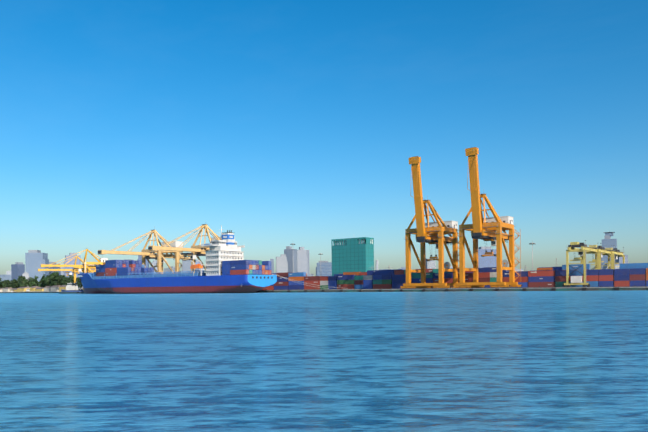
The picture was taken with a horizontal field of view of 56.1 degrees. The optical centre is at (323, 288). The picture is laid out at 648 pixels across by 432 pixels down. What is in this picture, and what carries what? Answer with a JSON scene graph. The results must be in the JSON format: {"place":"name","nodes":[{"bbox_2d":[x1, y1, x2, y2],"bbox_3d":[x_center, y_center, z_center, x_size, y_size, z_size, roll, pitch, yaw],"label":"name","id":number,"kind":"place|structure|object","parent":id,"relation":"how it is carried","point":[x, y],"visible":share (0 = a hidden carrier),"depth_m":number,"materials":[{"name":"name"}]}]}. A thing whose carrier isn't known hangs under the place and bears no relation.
{"place":"outdoors","nodes":[
{"label":"outdoors","id":0,"kind":"place"},
{"bbox_2d":[11,262,24,279],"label":"building","id":1,"kind":"structure","parent":0,"point":[17,269],"depth_m":2601.23,"materials":[{"name":"grey concrete"}]},
{"bbox_2d":[22,272,28,280],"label":"building","id":2,"kind":"structure","parent":0,"point":[26,274],"depth_m":2006.88,"materials":[{"name":"grey concrete"}]},
{"bbox_2d":[25,250,48,281],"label":"building","id":3,"kind":"structure","parent":0,"point":[35,260],"depth_m":2289.85,"materials":[{"name":"grey"}]},
{"bbox_2d":[49,262,60,274],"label":"building","id":4,"kind":"structure","parent":0,"point":[54,268],"depth_m":2697.58,"materials":[{"name":"grey"}]},
{"bbox_2d":[64,253,82,288],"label":"building","id":5,"kind":"structure","parent":0,"point":[72,262],"depth_m":2592.81,"materials":[{"name":"grey"}]},
{"bbox_2d":[137,250,148,267],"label":"building","id":6,"kind":"structure","parent":0,"point":[140,259],"depth_m":2795.59,"materials":[{"name":"grey concrete"}]},
{"bbox_2d":[150,260,156,271],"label":"building","id":7,"kind":"structure","parent":0,"point":[154,262],"depth_m":2991.03,"materials":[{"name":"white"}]},
{"bbox_2d":[164,266,174,273],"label":"building","id":8,"kind":"structure","parent":0,"point":[168,269],"depth_m":2489.80,"materials":[{"name":"grey concrete"}]},
{"bbox_2d":[182,260,190,272],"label":"building","id":9,"kind":"structure","parent":0,"point":[186,264],"depth_m":2890.65,"materials":[{"name":"grey concrete"}]},
{"bbox_2d":[195,260,203,272],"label":"building","id":10,"kind":"structure","parent":0,"point":[197,262],"depth_m":2695.13,"materials":[{"name":"grey"}]},
{"bbox_2d":[270,259,273,272],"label":"building","id":11,"kind":"structure","parent":0,"point":[272,265],"depth_m":2398.35,"materials":[{"name":"grey concrete"}]},
{"bbox_2d":[276,254,287,272],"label":"building","id":12,"kind":"structure","parent":0,"point":[281,264],"depth_m":2090.34,"materials":[{"name":"grey concrete"}]},
{"bbox_2d":[284,246,296,272],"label":"tower","id":13,"kind":"structure","parent":0,"point":[290,253],"depth_m":2188.59,"materials":[{"name":"grey"}]},
{"bbox_2d":[297,247,307,275],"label":"tower","id":14,"kind":"structure","parent":0,"point":[302,259],"depth_m":2238.70,"materials":[{"name":"grey concrete"}]},
{"bbox_2d":[307,250,309,275],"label":"tower","id":15,"kind":"structure","parent":0,"point":[308,262],"depth_m":2294.85,"materials":[{"name":"grey"}]},
{"bbox_2d":[0,290,647,431],"bbox_3d":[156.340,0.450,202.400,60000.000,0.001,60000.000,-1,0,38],"label":"water","id":16,"kind":"structure","parent":0,"point":[516,361],"depth_m":17.58,"materials":[{"name":"blue liquid"}]},
{"bbox_2d":[61,282,83,291],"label":"boat","id":17,"kind":"object","parent":16,"relation":"on","point":[71,287],"visible":0.85,"depth_m":620.91,"materials":[{"name":"white paint"}]},
{"bbox_2d":[78,273,276,293],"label":"ship hull","id":18,"kind":"object","parent":16,"relation":"on","point":[205,284],"visible":0.9,"depth_m":354.74,"materials":[{"name":"blue metal"}]},
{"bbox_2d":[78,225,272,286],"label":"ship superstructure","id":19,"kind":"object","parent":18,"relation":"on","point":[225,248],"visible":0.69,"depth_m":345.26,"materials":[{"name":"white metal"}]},
{"bbox_2d":[80,274,347,288],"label":"mooring lines","id":20,"kind":"object","parent":19,"relation":"attached to","point":[299,283],"visible":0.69,"depth_m":328.92,"materials":[{"name":"beige fabric"}]},
{"bbox_2d":[96,260,270,275],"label":"shipping containers","id":21,"kind":"object","parent":18,"relation":"on","point":[127,267],"visible":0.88,"depth_m":387.42,"materials":[{"name":"metal"}]},
{"bbox_2d":[316,261,331,275],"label":"building","id":22,"kind":"structure","parent":0,"point":[323,268],"depth_m":1484.38,"materials":[{"name":"grey"}]},
{"bbox_2d":[0,0,647,275],"label":"sky","id":23,"kind":"structure","parent":0,"point":[277,124],"materials":[{"name":"blue"}]},
{"bbox_2d":[331,237,373,275],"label":"teal building","id":24,"kind":"structure","parent":0,"point":[352,254],"depth_m":548.91,"materials":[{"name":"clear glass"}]},
{"bbox_2d":[426,260,435,268],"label":"building","id":25,"kind":"structure","parent":0,"point":[430,264],"depth_m":1885.59,"materials":[{"name":"grey concrete"}]},
{"bbox_2d":[478,246,496,267],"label":"building","id":26,"kind":"structure","parent":0,"point":[487,261],"depth_m":1970.30,"materials":[{"name":"grey concrete"}]},
{"bbox_2d":[601,232,616,268],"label":"tower","id":27,"kind":"structure","parent":0,"point":[607,241],"depth_m":2567.15,"materials":[{"name":"grey"}]},
{"bbox_2d":[603,264,618,268],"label":"building","id":28,"kind":"structure","parent":0,"point":[605,267],"depth_m":1183.93,"materials":[{"name":"grey concrete"}]},
{"bbox_2d":[615,253,627,268],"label":"building","id":29,"kind":"structure","parent":0,"point":[619,260],"depth_m":2270.47,"materials":[{"name":"grey concrete"}]},
{"label":"ground","id":30,"kind":"structure","parent":0,"visible":0},
{"bbox_2d":[0,275,10,280],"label":"building","id":31,"kind":"structure","parent":30,"relation":"on","point":[5,277],"depth_m":3100.75,"materials":[{"name":"blue"}]},
{"bbox_2d":[0,285,66,291],"bbox_3d":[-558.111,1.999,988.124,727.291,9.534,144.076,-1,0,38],"label":"riverbank buildings","id":32,"kind":"structure","parent":30,"relation":"on","point":[55,288],"depth_m":826.01,"materials":[{"name":"concrete"}]},
{"bbox_2d":[0,272,82,288],"bbox_3d":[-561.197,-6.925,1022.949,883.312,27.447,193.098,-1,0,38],"label":"bank trees","id":33,"kind":"object","parent":30,"relation":"on","point":[53,278],"visible":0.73,"depth_m":862.33,"materials":[{"name":"green plant"}]},
{"bbox_2d":[38,256,95,282],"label":"crane","id":34,"kind":"object","parent":30,"relation":"on","point":[73,272],"visible":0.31,"depth_m":713.22,"materials":[{"name":"yellow paint"}]},
{"bbox_2d":[40,249,107,289],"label":"crane","id":35,"kind":"object","parent":30,"relation":"on","point":[101,261],"visible":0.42,"depth_m":598.77,"materials":[{"name":"yellow paint"}]},
{"bbox_2d":[98,226,184,273],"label":"gantry crane","id":36,"kind":"object","parent":30,"relation":"on","point":[160,256],"visible":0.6,"depth_m":419.99,"materials":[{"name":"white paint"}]},
{"bbox_2d":[147,224,234,272],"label":"gantry crane","id":37,"kind":"object","parent":30,"relation":"on","point":[197,250],"visible":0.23,"depth_m":382.57,"materials":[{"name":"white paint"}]},
{"bbox_2d":[0,285,647,293],"bbox_3d":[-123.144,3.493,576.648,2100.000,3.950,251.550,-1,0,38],"label":"quay wall","id":38,"kind":"structure","parent":30,"relation":"on","point":[600,288],"depth_m":277.18,"materials":[{"name":"concrete"}]},
{"bbox_2d":[400,156,459,288],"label":"crane","id":39,"kind":"object","parent":30,"relation":"on","point":[429,233],"visible":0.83,"depth_m":291.16,"materials":[{"name":"orange paint"}]},
{"bbox_2d":[262,263,647,289],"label":"container yard","id":40,"kind":"structure","parent":30,"relation":"on","point":[631,274],"depth_m":307.61,"materials":[{"name":"multicoloured metal"}]},
{"bbox_2d":[305,286,647,289],"bbox_3d":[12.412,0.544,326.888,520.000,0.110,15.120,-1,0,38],"label":"dock fenders","id":41,"kind":"object","parent":30,"relation":"on","point":[443,288],"visible":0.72,"depth_m":276.43,"materials":[{"name":"grey"}]},
{"bbox_2d":[452,147,522,287],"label":"crane","id":42,"kind":"object","parent":30,"relation":"on","point":[491,229],"visible":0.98,"depth_m":273.97,"materials":[{"name":"orange paint"}]},
{"bbox_2d":[529,242,534,270],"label":"light pole","id":43,"kind":"object","parent":30,"relation":"on","point":[532,243],"visible":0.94,"depth_m":417.91,"materials":[{"name":"metal"}]},
{"bbox_2d":[562,240,598,286],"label":"gantry crane","id":44,"kind":"object","parent":30,"relation":"on","point":[576,280],"visible":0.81,"depth_m":273.55,"materials":[{"name":"paint"}]},
{"bbox_2d":[582,243,612,269],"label":"gantry crane","id":45,"kind":"object","parent":30,"relation":"on","point":[601,250],"visible":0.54,"depth_m":296.83,"materials":[{"name":"paint"}]},
{"bbox_2d":[605,245,624,268],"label":"gantry crane","id":46,"kind":"object","parent":30,"relation":"on","point":[616,252],"visible":0.44,"depth_m":318.63,"materials":[{"name":"paint"}]}
]}

